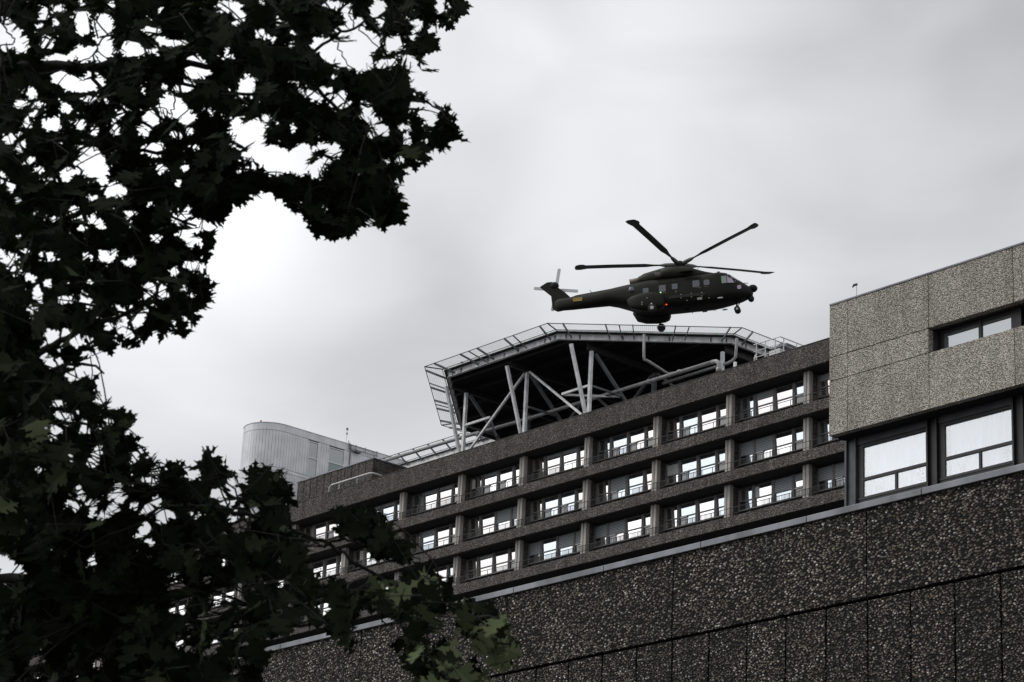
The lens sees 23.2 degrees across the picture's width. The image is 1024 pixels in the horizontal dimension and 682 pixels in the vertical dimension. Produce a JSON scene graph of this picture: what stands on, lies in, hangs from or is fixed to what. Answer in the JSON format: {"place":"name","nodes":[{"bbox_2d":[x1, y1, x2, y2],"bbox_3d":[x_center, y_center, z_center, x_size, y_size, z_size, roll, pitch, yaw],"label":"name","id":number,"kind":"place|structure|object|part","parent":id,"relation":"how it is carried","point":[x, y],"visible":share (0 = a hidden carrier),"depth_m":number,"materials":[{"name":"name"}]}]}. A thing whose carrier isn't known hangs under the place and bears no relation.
{"place":"outdoors","nodes":[
{"label":"outdoors","id":0,"kind":"place"},
{"bbox_2d":[381,431,494,467],"bbox_3d":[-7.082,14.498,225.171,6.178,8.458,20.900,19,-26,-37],"label":"access bridge","id":1,"kind":"structure","parent":0,"point":[450,451],"depth_m":223.34,"materials":[{"name":"white metal"}]},
{"bbox_2d":[0,0,1023,584],"label":"sky","id":2,"kind":"structure","parent":0,"point":[870,144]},
{"bbox_2d":[230,463,1023,681],"bbox_3d":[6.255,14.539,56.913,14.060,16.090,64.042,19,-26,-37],"label":"podium building","id":3,"kind":"structure","parent":0,"point":[925,584],"depth_m":50.22,"materials":[{"name":"concrete"}]},
{"bbox_2d":[829,242,1023,506],"bbox_3d":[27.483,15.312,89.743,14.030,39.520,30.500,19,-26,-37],"label":"hospital wing","id":4,"kind":"structure","parent":3,"relation":"on","point":[926,379],"depth_m":98.50,"materials":[{"name":"grey concrete"}]},
{"bbox_2d":[857,428,925,502],"bbox_3d":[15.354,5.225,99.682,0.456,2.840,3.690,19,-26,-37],"label":"window","id":5,"kind":"structure","parent":4,"relation":"in","point":[898,466],"depth_m":99.90,"materials":[{"name":"white glass"}]},
{"bbox_2d":[938,405,1011,483],"bbox_3d":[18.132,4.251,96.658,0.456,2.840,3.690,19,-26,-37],"label":"window","id":6,"kind":"structure","parent":4,"relation":"in","point":[984,444],"depth_m":96.85,"materials":[{"name":"white glass"}]},
{"bbox_2d":[940,307,1022,349],"bbox_3d":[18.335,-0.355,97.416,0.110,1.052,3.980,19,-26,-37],"label":"strip window","id":7,"kind":"structure","parent":4,"relation":"in","point":[1011,319],"depth_m":97.40,"materials":[{"name":"white glass"}]},
{"bbox_2d":[534,219,773,331],"bbox_3d":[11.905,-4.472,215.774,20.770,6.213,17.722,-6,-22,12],"label":"helicopter","id":8,"kind":"object","parent":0,"point":[662,295],"visible":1,"depth_m":214.12,"materials":[{"name":"green paint"}]},
{"bbox_3d":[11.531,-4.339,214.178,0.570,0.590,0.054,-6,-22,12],"label":"cabin window","id":9,"kind":"part","parent":8,"relation":"part of","materials":[{"name":"grey glass"}]},
{"bbox_3d":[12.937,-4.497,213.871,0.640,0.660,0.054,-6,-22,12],"label":"cabin window","id":10,"kind":"part","parent":8,"relation":"part of","materials":[{"name":"black glass"}]},
{"bbox_3d":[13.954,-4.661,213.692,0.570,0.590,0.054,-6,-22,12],"label":"cabin window","id":11,"kind":"part","parent":8,"relation":"part of","materials":[{"name":"grey glass"}]},
{"bbox_3d":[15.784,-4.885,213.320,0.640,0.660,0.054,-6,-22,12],"label":"cabin window","id":12,"kind":"part","parent":8,"relation":"part of","materials":[{"name":"black glass"}]},
{"bbox_3d":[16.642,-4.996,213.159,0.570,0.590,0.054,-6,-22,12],"label":"cabin window","id":13,"kind":"part","parent":8,"relation":"part of","materials":[{"name":"grey glass"}]},
{"bbox_3d":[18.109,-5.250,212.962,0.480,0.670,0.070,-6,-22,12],"label":"cockpit window","id":14,"kind":"part","parent":8,"relation":"part of","materials":[{"name":"green glass"}]},
{"bbox_3d":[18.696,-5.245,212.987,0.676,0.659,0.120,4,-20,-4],"label":"cockpit window","id":15,"kind":"part","parent":8,"relation":"part of","materials":[{"name":"purple glass"}]},
{"label":"ground","id":16,"kind":"structure","parent":0,"visible":0},
{"bbox_2d":[0,0,522,681],"bbox_3d":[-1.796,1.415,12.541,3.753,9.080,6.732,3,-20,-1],"label":"maple tree","id":17,"kind":"object","parent":16,"relation":"on","point":[72,618],"visible":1,"depth_m":12.09,"materials":[{"name":"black plant"}]},
{"bbox_2d":[14,337,843,678],"bbox_3d":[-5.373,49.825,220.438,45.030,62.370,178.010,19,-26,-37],"label":"hospital block","id":18,"kind":"structure","parent":16,"relation":"on","point":[734,449],"depth_m":186.00,"materials":[{"name":"grey concrete"}]},
{"bbox_2d":[14,536,340,678],"bbox_3d":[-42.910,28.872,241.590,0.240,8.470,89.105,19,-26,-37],"label":"far windows","id":19,"kind":"structure","parent":18,"relation":"in","point":[334,563],"depth_m":216.59,"materials":[{"name":"glass"}]},
{"bbox_2d":[303,525,313,544],"bbox_3d":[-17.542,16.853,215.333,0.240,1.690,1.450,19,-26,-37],"label":"window","id":20,"kind":"structure","parent":18,"relation":"in","point":[309,530],"depth_m":215.40,"materials":[{"name":"glass"}]},
{"bbox_2d":[312,521,326,543],"bbox_3d":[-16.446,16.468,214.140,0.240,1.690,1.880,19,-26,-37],"label":"window","id":21,"kind":"structure","parent":18,"relation":"in","point":[319,529],"depth_m":214.33,"materials":[{"name":"glass"}]},
{"bbox_2d":[235,422,408,520],"bbox_3d":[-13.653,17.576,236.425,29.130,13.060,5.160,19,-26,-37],"label":"white tower","id":22,"kind":"structure","parent":18,"relation":"on","point":[297,454],"depth_m":229.58,"materials":[{"name":"grey metal"}]},
{"bbox_2d":[306,440,318,476],"bbox_3d":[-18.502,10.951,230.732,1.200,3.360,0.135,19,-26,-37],"label":"window","id":23,"kind":"structure","parent":22,"relation":"in","point":[313,447],"depth_m":230.76,"materials":[{"name":"grey glass"}]},
{"bbox_2d":[327,447,344,471],"bbox_3d":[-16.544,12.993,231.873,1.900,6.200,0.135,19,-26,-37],"label":"window","id":24,"kind":"structure","parent":22,"relation":"in","point":[336,457],"depth_m":232.57,"materials":[{"name":"grey glass"}]},
{"bbox_2d":[348,441,377,456],"bbox_3d":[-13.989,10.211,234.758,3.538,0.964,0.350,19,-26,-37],"label":"cable bracket","id":25,"kind":"object","parent":22,"relation":"attached to","point":[357,451],"visible":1,"depth_m":234.36,"materials":[{"name":"grey metal"}]},
{"bbox_2d":[326,520,338,539],"bbox_3d":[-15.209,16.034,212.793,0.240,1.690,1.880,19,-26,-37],"label":"window","id":26,"kind":"structure","parent":18,"relation":"in","point":[330,524],"depth_m":213.10,"materials":[{"name":"glass"}]},
{"bbox_2d":[297,457,406,500],"bbox_3d":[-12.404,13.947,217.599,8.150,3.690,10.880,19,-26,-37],"label":"roof penthouse","id":27,"kind":"object","parent":18,"relation":"on","point":[313,486],"visible":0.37,"depth_m":214.53,"materials":[{"name":"pebble-faced concrete"}]},
{"bbox_2d":[328,472,382,491],"bbox_3d":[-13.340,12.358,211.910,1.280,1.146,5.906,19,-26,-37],"label":"vent pipe","id":28,"kind":"object","parent":27,"relation":"attached to","point":[331,485],"visible":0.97,"depth_m":211.28,"materials":[{"name":"silver metal"}]},
{"bbox_2d":[352,549,363,570],"bbox_3d":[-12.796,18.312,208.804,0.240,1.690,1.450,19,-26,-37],"label":"window","id":29,"kind":"structure","parent":18,"relation":"in","point":[358,556],"depth_m":208.93,"materials":[{"name":"glass"}]},
{"bbox_2d":[363,548,376,566],"bbox_3d":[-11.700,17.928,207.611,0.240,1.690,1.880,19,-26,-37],"label":"window","id":30,"kind":"structure","parent":18,"relation":"in","point":[366,556],"depth_m":208.01,"materials":[{"name":"glass"}]},
{"bbox_2d":[380,501,394,522],"bbox_3d":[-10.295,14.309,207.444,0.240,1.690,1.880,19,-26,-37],"label":"window","id":31,"kind":"structure","parent":18,"relation":"in","point":[388,508],"depth_m":207.46,"materials":[{"name":"glass"}]},
{"bbox_2d":[394,500,399,520],"bbox_3d":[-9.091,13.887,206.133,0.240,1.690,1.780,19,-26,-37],"label":"window","id":32,"kind":"structure","parent":18,"relation":"in","point":[396,510],"depth_m":206.65,"materials":[{"name":"glass"}]},
{"bbox_2d":[409,532,420,554],"bbox_3d":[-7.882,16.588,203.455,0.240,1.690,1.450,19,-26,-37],"label":"window","id":33,"kind":"structure","parent":18,"relation":"in","point":[416,537],"depth_m":203.49,"materials":[{"name":"glass"}]},
{"bbox_2d":[411,493,422,515],"bbox_3d":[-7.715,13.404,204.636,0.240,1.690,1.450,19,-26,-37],"label":"window","id":34,"kind":"structure","parent":18,"relation":"in","point":[417,500],"depth_m":204.74,"materials":[{"name":"glass"}]},
{"bbox_2d":[419,529,434,552],"bbox_3d":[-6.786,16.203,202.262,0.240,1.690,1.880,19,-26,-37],"label":"window","id":35,"kind":"structure","parent":18,"relation":"in","point":[428,537],"depth_m":202.35,"materials":[{"name":"glass"}]},
{"bbox_2d":[422,488,437,512],"bbox_3d":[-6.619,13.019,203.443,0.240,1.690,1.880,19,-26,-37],"label":"window","id":36,"kind":"structure","parent":18,"relation":"in","point":[430,497],"depth_m":203.64,"materials":[{"name":"glass"}]},
{"bbox_2d":[433,565,447,580],"bbox_3d":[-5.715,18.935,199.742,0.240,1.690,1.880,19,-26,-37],"label":"window","id":37,"kind":"structure","parent":18,"relation":"in","point":[442,570],"depth_m":199.65,"materials":[{"name":"glass"}]},
{"bbox_2d":[434,524,449,548],"bbox_3d":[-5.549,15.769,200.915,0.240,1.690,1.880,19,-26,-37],"label":"window","id":38,"kind":"structure","parent":18,"relation":"in","point":[443,533],"depth_m":201.07,"materials":[{"name":"glass"}]},
{"bbox_2d":[437,484,452,507],"bbox_3d":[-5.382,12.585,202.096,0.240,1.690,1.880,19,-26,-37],"label":"window","id":39,"kind":"structure","parent":18,"relation":"in","point":[444,493],"depth_m":202.26,"materials":[{"name":"glass"}]},
{"bbox_2d":[447,564,452,579],"bbox_3d":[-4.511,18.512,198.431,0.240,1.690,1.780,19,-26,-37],"label":"window","id":40,"kind":"structure","parent":18,"relation":"in","point":[450,567],"depth_m":198.97,"materials":[{"name":"glass"}]},
{"bbox_2d":[449,523,455,544],"bbox_3d":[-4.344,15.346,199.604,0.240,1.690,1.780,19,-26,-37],"label":"window","id":41,"kind":"structure","parent":18,"relation":"in","point":[452,526],"depth_m":200.05,"materials":[{"name":"glass"}]},
{"bbox_2d":[451,483,457,503],"bbox_3d":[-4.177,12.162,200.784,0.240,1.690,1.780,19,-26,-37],"label":"window","id":42,"kind":"structure","parent":18,"relation":"in","point":[455,486],"depth_m":201.27,"materials":[{"name":"glass"}]},
{"bbox_2d":[465,557,477,580],"bbox_3d":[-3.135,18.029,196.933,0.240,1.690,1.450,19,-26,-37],"label":"window","id":43,"kind":"structure","parent":18,"relation":"in","point":[471,565],"depth_m":197.04,"materials":[{"name":"glass"}]},
{"bbox_2d":[467,516,479,539],"bbox_3d":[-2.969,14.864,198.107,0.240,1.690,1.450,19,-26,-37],"label":"window","id":44,"kind":"structure","parent":18,"relation":"in","point":[473,524],"depth_m":198.25,"materials":[{"name":"glass"}]},
{"bbox_2d":[469,475,481,498],"bbox_3d":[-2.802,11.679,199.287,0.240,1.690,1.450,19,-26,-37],"label":"window","id":45,"kind":"structure","parent":18,"relation":"in","point":[475,483],"depth_m":199.41,"materials":[{"name":"glass"}]},
{"bbox_2d":[477,553,492,577],"bbox_3d":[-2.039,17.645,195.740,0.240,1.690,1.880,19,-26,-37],"label":"window","id":46,"kind":"structure","parent":18,"relation":"in","point":[484,562],"depth_m":195.89,"materials":[{"name":"glass"}]},
{"bbox_2d":[479,512,495,536],"bbox_3d":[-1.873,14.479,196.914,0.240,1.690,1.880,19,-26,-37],"label":"window","id":47,"kind":"structure","parent":18,"relation":"in","point":[486,521],"depth_m":196.99,"materials":[{"name":"glass"}]},
{"bbox_2d":[481,470,497,495],"bbox_3d":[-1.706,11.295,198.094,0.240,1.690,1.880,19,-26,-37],"label":"window","id":48,"kind":"structure","parent":18,"relation":"in","point":[488,480],"depth_m":198.20,"materials":[{"name":"glass"}]},
{"bbox_2d":[492,549,508,573],"bbox_3d":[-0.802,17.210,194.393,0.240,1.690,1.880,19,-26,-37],"label":"window","id":49,"kind":"structure","parent":18,"relation":"in","point":[501,558],"depth_m":194.55,"materials":[{"name":"glass"}]},
{"bbox_2d":[494,507,510,531],"bbox_3d":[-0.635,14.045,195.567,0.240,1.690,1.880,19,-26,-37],"label":"window","id":50,"kind":"structure","parent":18,"relation":"in","point":[504,516],"depth_m":195.70,"materials":[{"name":"glass"}]},
{"bbox_2d":[497,466,512,490],"bbox_3d":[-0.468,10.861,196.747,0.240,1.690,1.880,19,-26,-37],"label":"window","id":51,"kind":"structure","parent":18,"relation":"in","point":[505,475],"depth_m":196.85,"materials":[{"name":"glass"}]},
{"bbox_2d":[508,548,514,569],"bbox_3d":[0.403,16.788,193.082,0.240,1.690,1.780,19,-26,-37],"label":"window","id":52,"kind":"structure","parent":18,"relation":"in","point":[511,551],"depth_m":193.51,"materials":[{"name":"glass"}]},
{"bbox_2d":[510,506,516,527],"bbox_3d":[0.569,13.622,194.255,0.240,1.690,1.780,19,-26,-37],"label":"window","id":53,"kind":"structure","parent":18,"relation":"in","point":[513,509],"depth_m":194.65,"materials":[{"name":"glass"}]},
{"bbox_2d":[512,465,518,486],"bbox_3d":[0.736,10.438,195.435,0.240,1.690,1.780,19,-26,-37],"label":"window","id":54,"kind":"structure","parent":18,"relation":"in","point":[515,468],"depth_m":195.89,"materials":[{"name":"glass"}]},
{"bbox_2d":[527,541,540,564],"bbox_3d":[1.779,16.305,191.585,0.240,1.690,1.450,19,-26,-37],"label":"window","id":55,"kind":"structure","parent":18,"relation":"in","point":[534,548],"depth_m":191.68,"materials":[{"name":"glass"}]},
{"bbox_2d":[529,498,542,522],"bbox_3d":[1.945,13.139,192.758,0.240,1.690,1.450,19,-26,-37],"label":"window","id":56,"kind":"structure","parent":18,"relation":"in","point":[536,506],"depth_m":192.90,"materials":[{"name":"glass"}]},
{"bbox_2d":[531,456,544,480],"bbox_3d":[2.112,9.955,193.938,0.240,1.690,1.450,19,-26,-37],"label":"window","id":57,"kind":"structure","parent":18,"relation":"in","point":[537,465],"depth_m":194.08,"materials":[{"name":"glass"}]},
{"bbox_2d":[540,537,556,561],"bbox_3d":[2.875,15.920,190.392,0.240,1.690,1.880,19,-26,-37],"label":"window","id":58,"kind":"structure","parent":18,"relation":"in","point":[549,546],"depth_m":190.51,"materials":[{"name":"glass"}]},
{"bbox_2d":[542,494,558,519],"bbox_3d":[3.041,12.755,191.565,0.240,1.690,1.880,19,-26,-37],"label":"window","id":59,"kind":"structure","parent":18,"relation":"in","point":[550,503],"depth_m":191.63,"materials":[{"name":"glass"}]},
{"bbox_2d":[382,359,721,461],"bbox_3d":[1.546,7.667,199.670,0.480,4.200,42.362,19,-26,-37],"label":"railing","id":60,"kind":"object","parent":18,"relation":"on","point":[665,376],"visible":0.84,"depth_m":196.98,"materials":[{"name":"grey metal"}]},
{"bbox_2d":[544,452,560,477],"bbox_3d":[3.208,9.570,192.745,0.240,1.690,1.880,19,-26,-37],"label":"window","id":61,"kind":"structure","parent":18,"relation":"in","point":[552,461],"depth_m":192.85,"materials":[{"name":"glass"}]},
{"bbox_2d":[557,532,573,557],"bbox_3d":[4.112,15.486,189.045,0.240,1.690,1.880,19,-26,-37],"label":"window","id":62,"kind":"structure","parent":18,"relation":"in","point":[564,542],"depth_m":189.12,"materials":[{"name":"glass"}]},
{"bbox_2d":[558,489,575,514],"bbox_3d":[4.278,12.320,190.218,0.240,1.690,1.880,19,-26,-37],"label":"window","id":63,"kind":"structure","parent":18,"relation":"in","point":[566,499],"depth_m":190.33,"materials":[{"name":"glass"}]},
{"bbox_2d":[560,447,577,472],"bbox_3d":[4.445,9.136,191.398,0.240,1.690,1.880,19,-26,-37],"label":"window","id":64,"kind":"structure","parent":18,"relation":"in","point":[569,456],"depth_m":191.49,"materials":[{"name":"glass"}]},
{"bbox_2d":[573,531,580,553],"bbox_3d":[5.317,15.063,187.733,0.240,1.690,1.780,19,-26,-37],"label":"window","id":65,"kind":"structure","parent":18,"relation":"in","point":[577,535],"depth_m":188.15,"materials":[{"name":"glass"}]},
{"bbox_2d":[575,488,582,510],"bbox_3d":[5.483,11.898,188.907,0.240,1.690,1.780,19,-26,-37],"label":"window","id":66,"kind":"structure","parent":18,"relation":"in","point":[578,497],"depth_m":189.35,"materials":[{"name":"glass"}]},
{"bbox_2d":[577,446,583,467],"bbox_3d":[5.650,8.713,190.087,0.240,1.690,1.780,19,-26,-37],"label":"window","id":67,"kind":"structure","parent":18,"relation":"in","point":[580,450],"depth_m":190.56,"materials":[{"name":"glass"}]},
{"bbox_2d":[593,523,607,548],"bbox_3d":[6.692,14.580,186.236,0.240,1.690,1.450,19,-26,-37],"label":"window","id":68,"kind":"structure","parent":18,"relation":"in","point":[600,532],"depth_m":186.33,"materials":[{"name":"glass"}]},
{"bbox_2d":[595,480,608,504],"bbox_3d":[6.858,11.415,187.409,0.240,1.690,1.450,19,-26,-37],"label":"window","id":69,"kind":"structure","parent":18,"relation":"in","point":[602,489],"depth_m":187.56,"materials":[{"name":"glass"}]},
{"bbox_2d":[424,323,782,451],"bbox_3d":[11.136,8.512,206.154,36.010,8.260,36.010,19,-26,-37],"label":"helipad","id":70,"kind":"object","parent":18,"relation":"on","point":[544,373],"visible":0.54,"depth_m":198.23,"materials":[{"name":"white metal"}]},
{"bbox_2d":[642,334,674,373],"bbox_3d":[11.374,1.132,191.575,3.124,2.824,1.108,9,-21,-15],"label":"drain pipe","id":71,"kind":"object","parent":70,"relation":"attached to","point":[647,360],"visible":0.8,"depth_m":191.00,"materials":[{"name":"grey metal"}]},
{"bbox_2d":[662,338,737,384],"bbox_3d":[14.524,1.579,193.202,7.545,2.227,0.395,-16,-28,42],"label":"drain pipe","id":72,"kind":"object","parent":70,"relation":"attached to","point":[706,369],"visible":1,"depth_m":192.34,"materials":[{"name":"grey metal"}]},
{"bbox_2d":[597,437,610,461],"bbox_3d":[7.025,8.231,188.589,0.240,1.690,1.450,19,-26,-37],"label":"window","id":73,"kind":"structure","parent":18,"relation":"in","point":[603,446],"depth_m":188.71,"materials":[{"name":"glass"}]},
{"bbox_2d":[607,519,624,544],"bbox_3d":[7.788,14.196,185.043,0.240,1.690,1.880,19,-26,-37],"label":"window","id":74,"kind":"structure","parent":18,"relation":"in","point":[615,529],"depth_m":185.15,"materials":[{"name":"glass"}]},
{"bbox_2d":[608,475,625,501],"bbox_3d":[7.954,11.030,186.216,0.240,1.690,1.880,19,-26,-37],"label":"window","id":75,"kind":"structure","parent":18,"relation":"in","point":[617,485],"depth_m":186.24,"materials":[{"name":"glass"}]},
{"bbox_2d":[610,432,627,458],"bbox_3d":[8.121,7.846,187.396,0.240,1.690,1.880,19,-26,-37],"label":"window","id":76,"kind":"structure","parent":18,"relation":"in","point":[620,441],"depth_m":187.51,"materials":[{"name":"glass"}]},
{"bbox_2d":[624,514,642,540],"bbox_3d":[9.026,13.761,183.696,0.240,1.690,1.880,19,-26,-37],"label":"window","id":77,"kind":"structure","parent":18,"relation":"in","point":[634,524],"depth_m":183.84,"materials":[{"name":"glass"}]},
{"bbox_2d":[626,470,644,496],"bbox_3d":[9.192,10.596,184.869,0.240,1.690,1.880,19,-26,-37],"label":"window","id":78,"kind":"structure","parent":18,"relation":"in","point":[635,480],"depth_m":185.01,"materials":[{"name":"glass"}]},
{"bbox_2d":[627,427,645,453],"bbox_3d":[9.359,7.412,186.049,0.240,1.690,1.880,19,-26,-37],"label":"window","id":79,"kind":"structure","parent":18,"relation":"in","point":[637,436],"depth_m":186.10,"materials":[{"name":"glass"}]},
{"bbox_2d":[642,513,650,536],"bbox_3d":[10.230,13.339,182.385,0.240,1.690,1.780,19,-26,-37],"label":"window","id":80,"kind":"structure","parent":18,"relation":"in","point":[646,517],"depth_m":182.81,"materials":[{"name":"glass"}]},
{"bbox_2d":[643,469,651,491],"bbox_3d":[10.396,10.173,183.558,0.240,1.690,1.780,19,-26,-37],"label":"window","id":81,"kind":"structure","parent":18,"relation":"in","point":[647,473],"depth_m":183.98,"materials":[{"name":"glass"}]},
{"bbox_2d":[645,425,652,448],"bbox_3d":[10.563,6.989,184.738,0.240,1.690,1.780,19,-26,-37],"label":"window","id":82,"kind":"structure","parent":18,"relation":"in","point":[648,430],"depth_m":185.15,"materials":[{"name":"glass"}]},
{"bbox_2d":[664,505,678,530],"bbox_3d":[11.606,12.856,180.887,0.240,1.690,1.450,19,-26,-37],"label":"window","id":83,"kind":"structure","parent":18,"relation":"in","point":[670,514],"depth_m":180.97,"materials":[{"name":"glass"}]},
{"bbox_2d":[665,461,678,486],"bbox_3d":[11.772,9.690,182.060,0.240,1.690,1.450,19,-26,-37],"label":"window","id":84,"kind":"structure","parent":18,"relation":"in","point":[671,470],"depth_m":182.19,"materials":[{"name":"glass"}]},
{"bbox_2d":[666,416,680,442],"bbox_3d":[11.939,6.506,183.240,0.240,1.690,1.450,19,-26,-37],"label":"window","id":85,"kind":"structure","parent":18,"relation":"in","point":[673,426],"depth_m":183.35,"materials":[{"name":"glass"}]},
{"bbox_2d":[677,500,696,527],"bbox_3d":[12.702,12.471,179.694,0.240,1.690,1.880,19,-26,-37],"label":"window","id":86,"kind":"structure","parent":18,"relation":"in","point":[688,510],"depth_m":179.85,"materials":[{"name":"glass"}]},
{"bbox_2d":[679,455,697,482],"bbox_3d":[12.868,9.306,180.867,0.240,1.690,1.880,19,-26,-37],"label":"window","id":87,"kind":"structure","parent":18,"relation":"in","point":[686,466],"depth_m":180.99,"materials":[{"name":"glass"}]},
{"bbox_2d":[680,411,698,438],"bbox_3d":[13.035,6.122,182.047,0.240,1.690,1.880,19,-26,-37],"label":"window","id":88,"kind":"structure","parent":18,"relation":"in","point":[689,421],"depth_m":182.10,"materials":[{"name":"glass"}]},
{"bbox_2d":[696,495,714,522],"bbox_3d":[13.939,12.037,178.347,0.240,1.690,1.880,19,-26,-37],"label":"window","id":89,"kind":"structure","parent":18,"relation":"in","point":[707,505],"depth_m":178.49,"materials":[{"name":"glass"}]},
{"bbox_2d":[697,450,715,477],"bbox_3d":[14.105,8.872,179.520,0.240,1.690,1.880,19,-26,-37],"label":"window","id":90,"kind":"structure","parent":18,"relation":"in","point":[708,460],"depth_m":179.63,"materials":[{"name":"glass"}]},
{"bbox_2d":[698,406,716,432],"bbox_3d":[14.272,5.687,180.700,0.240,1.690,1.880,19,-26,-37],"label":"window","id":91,"kind":"structure","parent":18,"relation":"in","point":[709,415],"depth_m":180.81,"materials":[{"name":"glass"}]},
{"bbox_2d":[715,494,723,517],"bbox_3d":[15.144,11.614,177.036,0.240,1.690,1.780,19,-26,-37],"label":"window","id":92,"kind":"structure","parent":18,"relation":"in","point":[719,499],"depth_m":177.45,"materials":[{"name":"glass"}]},
{"bbox_2d":[716,449,724,472],"bbox_3d":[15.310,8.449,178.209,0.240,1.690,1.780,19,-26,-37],"label":"window","id":93,"kind":"structure","parent":18,"relation":"in","point":[720,454],"depth_m":178.58,"materials":[{"name":"glass"}]},
{"bbox_2d":[717,404,725,427],"bbox_3d":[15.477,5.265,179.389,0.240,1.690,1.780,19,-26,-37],"label":"window","id":94,"kind":"structure","parent":18,"relation":"in","point":[721,409],"depth_m":179.76,"materials":[{"name":"glass"}]},
{"bbox_2d":[738,485,752,511],"bbox_3d":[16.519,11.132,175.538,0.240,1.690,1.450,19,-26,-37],"label":"window","id":95,"kind":"structure","parent":18,"relation":"in","point":[745,496],"depth_m":175.59,"materials":[{"name":"glass"}]},
{"bbox_2d":[739,440,753,466],"bbox_3d":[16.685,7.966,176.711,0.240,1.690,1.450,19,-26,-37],"label":"window","id":96,"kind":"structure","parent":18,"relation":"in","point":[746,449],"depth_m":176.75,"materials":[{"name":"glass"}]},
{"bbox_2d":[739,394,754,420],"bbox_3d":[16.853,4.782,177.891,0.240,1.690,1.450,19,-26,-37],"label":"window","id":97,"kind":"structure","parent":18,"relation":"in","point":[746,404],"depth_m":178.01,"materials":[{"name":"glass"}]},
{"bbox_2d":[753,480,772,508],"bbox_3d":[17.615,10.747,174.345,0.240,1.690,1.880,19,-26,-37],"label":"window","id":98,"kind":"structure","parent":18,"relation":"in","point":[765,490],"depth_m":174.48,"materials":[{"name":"glass"}]},
{"bbox_2d":[754,434,773,462],"bbox_3d":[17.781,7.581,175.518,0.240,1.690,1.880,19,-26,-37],"label":"window","id":99,"kind":"structure","parent":18,"relation":"in","point":[763,445],"depth_m":175.57,"materials":[{"name":"glass"}]},
{"bbox_2d":[754,389,774,416],"bbox_3d":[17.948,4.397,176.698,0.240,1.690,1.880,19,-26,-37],"label":"window","id":100,"kind":"structure","parent":18,"relation":"in","point":[764,399],"depth_m":176.78,"materials":[{"name":"glass"}]},
{"bbox_2d":[753,336,802,359],"bbox_3d":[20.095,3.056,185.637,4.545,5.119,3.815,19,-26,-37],"label":"roof landing","id":101,"kind":"object","parent":18,"relation":"on","point":[775,349],"visible":0.18,"depth_m":184.72,"materials":[{"name":"white paint"}]},
{"bbox_2d":[772,475,792,503],"bbox_3d":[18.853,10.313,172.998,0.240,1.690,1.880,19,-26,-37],"label":"window","id":102,"kind":"structure","parent":18,"relation":"in","point":[782,486],"depth_m":173.04,"materials":[{"name":"glass"}]},
{"bbox_2d":[773,429,792,457],"bbox_3d":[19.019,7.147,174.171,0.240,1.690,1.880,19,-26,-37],"label":"window","id":103,"kind":"structure","parent":18,"relation":"in","point":[784,439],"depth_m":174.27,"materials":[{"name":"glass"}]},
{"bbox_2d":[774,383,793,411],"bbox_3d":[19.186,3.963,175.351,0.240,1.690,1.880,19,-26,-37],"label":"window","id":104,"kind":"structure","parent":18,"relation":"in","point":[785,393],"depth_m":175.47,"materials":[{"name":"glass"}]},
{"bbox_2d":[792,473,802,498],"bbox_3d":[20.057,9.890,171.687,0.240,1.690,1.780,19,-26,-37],"label":"window","id":105,"kind":"structure","parent":18,"relation":"in","point":[797,485],"depth_m":172.03,"materials":[{"name":"glass"}]},
{"bbox_2d":[793,427,802,451],"bbox_3d":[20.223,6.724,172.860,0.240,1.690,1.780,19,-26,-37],"label":"window","id":106,"kind":"structure","parent":18,"relation":"in","point":[797,433],"depth_m":173.21,"materials":[{"name":"glass"}]},
{"bbox_2d":[793,381,803,405],"bbox_3d":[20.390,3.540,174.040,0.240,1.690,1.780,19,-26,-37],"label":"window","id":107,"kind":"structure","parent":18,"relation":"in","point":[798,387],"depth_m":174.40,"materials":[{"name":"glass"}]},
{"bbox_2d":[817,373,829,398],"bbox_3d":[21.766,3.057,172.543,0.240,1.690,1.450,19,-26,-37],"label":"window","id":108,"kind":"structure","parent":18,"relation":"in","point":[823,380],"depth_m":172.74,"materials":[{"name":"glass"}]},
{"bbox_2d":[817,464,832,492],"bbox_3d":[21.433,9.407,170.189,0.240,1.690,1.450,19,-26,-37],"label":"window","id":109,"kind":"structure","parent":18,"relation":"in","point":[824,475],"depth_m":170.23,"materials":[{"name":"glass"}]},
{"bbox_2d":[817,420,833,445],"bbox_3d":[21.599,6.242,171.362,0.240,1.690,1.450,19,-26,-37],"label":"window","id":110,"kind":"structure","parent":18,"relation":"in","point":[822,427],"depth_m":171.57,"materials":[{"name":"glass"}]},
{"bbox_2d":[833,462,843,488],"bbox_3d":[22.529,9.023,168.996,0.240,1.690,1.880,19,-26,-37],"label":"window","id":111,"kind":"structure","parent":18,"relation":"in","point":[838,469],"depth_m":169.32,"materials":[{"name":"glass"}]}
]}

